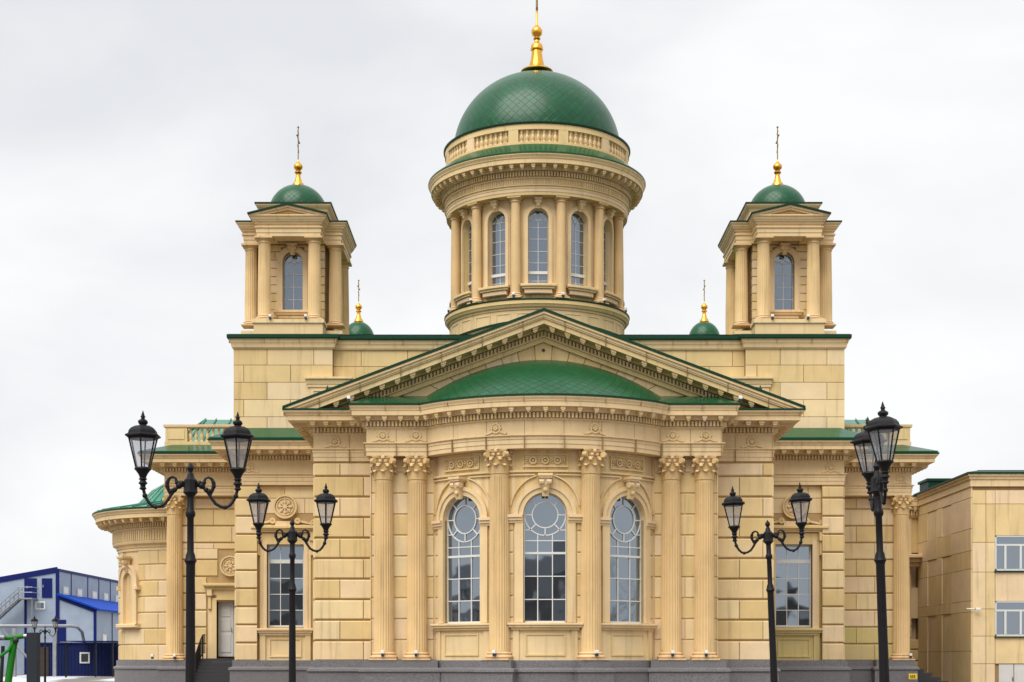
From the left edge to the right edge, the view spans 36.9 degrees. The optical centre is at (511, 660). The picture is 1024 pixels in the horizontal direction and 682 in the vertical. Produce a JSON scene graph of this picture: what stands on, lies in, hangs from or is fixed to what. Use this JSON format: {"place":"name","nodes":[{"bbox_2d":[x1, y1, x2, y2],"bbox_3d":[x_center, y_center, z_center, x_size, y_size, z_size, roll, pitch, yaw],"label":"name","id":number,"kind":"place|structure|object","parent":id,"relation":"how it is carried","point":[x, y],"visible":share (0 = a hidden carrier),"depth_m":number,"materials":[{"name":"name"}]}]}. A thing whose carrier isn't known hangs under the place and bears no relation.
{"place":"outdoors","nodes":[
{"label":"outdoors","id":0,"kind":"place"},
{"bbox_2d":[3,674,114,681],"bbox_3d":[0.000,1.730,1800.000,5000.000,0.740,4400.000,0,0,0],"label":"ground","id":1,"kind":"structure","parent":0,"point":[20,678],"depth_m":128.40,"materials":[{"name":"white snow"}]},
{"bbox_2d":[0,634,23,681],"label":"exercise machine","id":2,"kind":"object","parent":1,"relation":"on","point":[12,647],"visible":1,"depth_m":32.95,"materials":[{"name":"green paint"}]},
{"bbox_2d":[23,632,39,681],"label":"gym post","id":3,"kind":"object","parent":1,"relation":"on","point":[32,656],"visible":1,"depth_m":32.88,"materials":[{"name":"grey metal"}]},
{"bbox_2d":[0,624,85,676],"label":"heating pipe","id":4,"kind":"object","parent":1,"relation":"on","point":[14,627],"visible":0.87,"depth_m":136.36,"materials":[{"name":"metal"}]},
{"bbox_2d":[30,615,58,681],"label":"street lamp","id":5,"kind":"object","parent":1,"relation":"on","point":[45,631],"visible":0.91,"depth_m":111.94,"materials":[{"name":"black metal"}]},
{"bbox_2d":[0,567,119,673],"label":"industrial hall","id":6,"kind":"structure","parent":1,"relation":"on","point":[87,604],"depth_m":150.00,"materials":[{"name":"blue paint"}]},
{"bbox_2d":[26,578,36,597],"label":"door","id":7,"kind":"structure","parent":6,"relation":"in","point":[30,582],"depth_m":149.90,"materials":[{"name":"blue paint"}]},
{"bbox_2d":[35,601,45,609],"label":"window","id":8,"kind":"structure","parent":6,"relation":"in","point":[39,605],"depth_m":149.94,"materials":[{"name":"grey paint"}]},
{"bbox_2d":[42,578,51,597],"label":"door","id":9,"kind":"structure","parent":6,"relation":"in","point":[46,582],"depth_m":149.90,"materials":[{"name":"blue paint"}]},
{"bbox_2d":[56,620,65,640],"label":"door","id":10,"kind":"structure","parent":6,"relation":"in","point":[61,632],"depth_m":149.90,"materials":[{"name":"blue paint"}]},
{"bbox_2d":[63,586,68,594],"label":"window","id":11,"kind":"structure","parent":6,"relation":"in","point":[65,589],"depth_m":152.56,"materials":[{"name":"grey paint"}]},
{"bbox_2d":[77,589,81,596],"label":"window","id":12,"kind":"structure","parent":6,"relation":"in","point":[79,591],"depth_m":157.19,"materials":[{"name":"grey paint"}]},
{"bbox_2d":[92,591,96,598],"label":"window","id":13,"kind":"structure","parent":6,"relation":"in","point":[94,594],"depth_m":162.79,"materials":[{"name":"grey paint"}]},
{"bbox_2d":[102,634,106,640],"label":"window","id":14,"kind":"structure","parent":6,"relation":"in","point":[104,636],"depth_m":152.86,"materials":[{"name":"grey paint"}]},
{"bbox_2d":[103,593,107,600],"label":"window","id":15,"kind":"structure","parent":6,"relation":"in","point":[105,596],"depth_m":167.18,"materials":[{"name":"grey paint"}]},
{"bbox_2d":[40,641,119,676],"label":"site cabin","id":16,"kind":"object","parent":1,"relation":"on","point":[88,658],"visible":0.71,"depth_m":137.96,"materials":[{"name":"blue metal"}]},
{"bbox_2d":[40,647,48,675],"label":"door","id":17,"kind":"structure","parent":16,"relation":"in","point":[41,648],"depth_m":137.89,"materials":[{"name":"grey metal"}]},
{"bbox_2d":[80,652,89,662],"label":"window","id":18,"kind":"structure","parent":16,"relation":"in","point":[84,656],"depth_m":137.86,"materials":[{"name":"grey paint"}]},
{"bbox_2d":[125,411,254,681],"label":"street lamp","id":19,"kind":"object","parent":1,"relation":"on","point":[145,432],"visible":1,"depth_m":24.54,"materials":[{"name":"black metal"}]},
{"bbox_2d":[246,482,337,681],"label":"street lamp","id":20,"kind":"object","parent":1,"relation":"on","point":[325,497],"visible":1,"depth_m":34.44,"materials":[{"name":"black metal"}]},
{"bbox_2d":[92,0,948,681],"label":"cathedral","id":21,"kind":"structure","parent":1,"relation":"on","point":[536,464],"depth_m":75.95,"materials":[{"name":"beige stone"}]},
{"bbox_2d":[218,602,235,655],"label":"door","id":22,"kind":"structure","parent":21,"relation":"in","point":[225,609],"depth_m":82.01,"materials":[{"name":"white paint"}]},
{"bbox_2d":[256,545,312,634],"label":"window","id":23,"kind":"structure","parent":21,"relation":"in","point":[278,559],"depth_m":76.62,"materials":[{"name":"glass"}]},
{"bbox_2d":[273,254,307,318],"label":"window","id":24,"kind":"structure","parent":21,"relation":"in","point":[293,264],"depth_m":79.73,"materials":[{"name":"glass"}]},
{"bbox_2d":[430,496,488,630],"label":"window","id":25,"kind":"structure","parent":21,"relation":"in","point":[463,525],"depth_m":64.82,"materials":[{"name":"glass"}]},
{"bbox_2d":[453,224,471,306],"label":"window","id":26,"kind":"structure","parent":21,"relation":"in","point":[462,299],"depth_m":82.82,"materials":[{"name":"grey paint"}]},
{"bbox_2d":[478,213,509,298],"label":"window","id":27,"kind":"structure","parent":21,"relation":"in","point":[499,288],"depth_m":81.14,"materials":[{"name":"glass"}]},
{"bbox_2d":[520,210,555,294],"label":"window","id":28,"kind":"structure","parent":21,"relation":"in","point":[537,285],"depth_m":80.65,"materials":[{"name":"glass"}]},
{"bbox_2d":[507,493,583,629],"bbox_3d":[1.370,-4.100,63.407,3.172,5.680,0.734,0,0,0],"label":"window","id":29,"kind":"structure","parent":21,"relation":"in","point":[544,516],"depth_m":63.64,"materials":[{"name":"glass"}]},
{"bbox_2d":[566,213,597,298],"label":"window","id":30,"kind":"structure","parent":21,"relation":"in","point":[576,288],"depth_m":81.14,"materials":[{"name":"glass"}]},
{"bbox_2d":[604,225,621,306],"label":"window","id":31,"kind":"structure","parent":21,"relation":"in","point":[613,299],"depth_m":82.48,"materials":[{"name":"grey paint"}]},
{"bbox_2d":[601,496,657,630],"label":"window","id":32,"kind":"structure","parent":21,"relation":"in","point":[625,525],"depth_m":64.82,"materials":[{"name":"glass"}]},
{"bbox_2d":[770,254,803,318],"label":"window","id":33,"kind":"structure","parent":21,"relation":"in","point":[783,264],"depth_m":79.73,"materials":[{"name":"glass"}]},
{"bbox_2d":[775,545,822,634],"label":"window","id":34,"kind":"structure","parent":21,"relation":"in","point":[792,569],"depth_m":76.62,"materials":[{"name":"glass"}]},
{"bbox_2d":[909,674,916,678],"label":"warning sign","id":35,"kind":"object","parent":21,"relation":"attached to","point":[912,676],"visible":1,"depth_m":80.28,"materials":[{"name":"yellow"}]},
{"bbox_2d":[722,482,811,681],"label":"street lamp","id":36,"kind":"object","parent":1,"relation":"on","point":[800,496],"visible":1,"depth_m":34.64,"materials":[{"name":"black metal"}]},
{"bbox_2d":[850,401,902,681],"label":"street lamp","id":37,"kind":"object","parent":1,"relation":"on","point":[876,478],"visible":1,"depth_m":24.33,"materials":[{"name":"black metal"}]},
{"bbox_2d":[913,470,1023,681],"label":"office building","id":38,"kind":"structure","parent":1,"relation":"on","point":[970,587],"depth_m":84.03,"materials":[{"name":"beige stone"}]},
{"bbox_2d":[994,536,1023,571],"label":"window","id":39,"kind":"structure","parent":38,"relation":"in","point":[1009,550],"depth_m":83.98,"materials":[{"name":"glass"}]},
{"bbox_2d":[994,601,1023,637],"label":"window","id":40,"kind":"structure","parent":38,"relation":"in","point":[1009,615],"depth_m":83.98,"materials":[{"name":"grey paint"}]},
{"bbox_2d":[999,664,1023,681],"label":"door","id":41,"kind":"structure","parent":38,"relation":"in","point":[1005,670],"depth_m":83.96,"materials":[{"name":"white paint"}]},
{"bbox_2d":[0,0,1023,579],"label":"sky","id":42,"kind":"structure","parent":0,"point":[135,135],"materials":[{"name":"white"}]}
]}

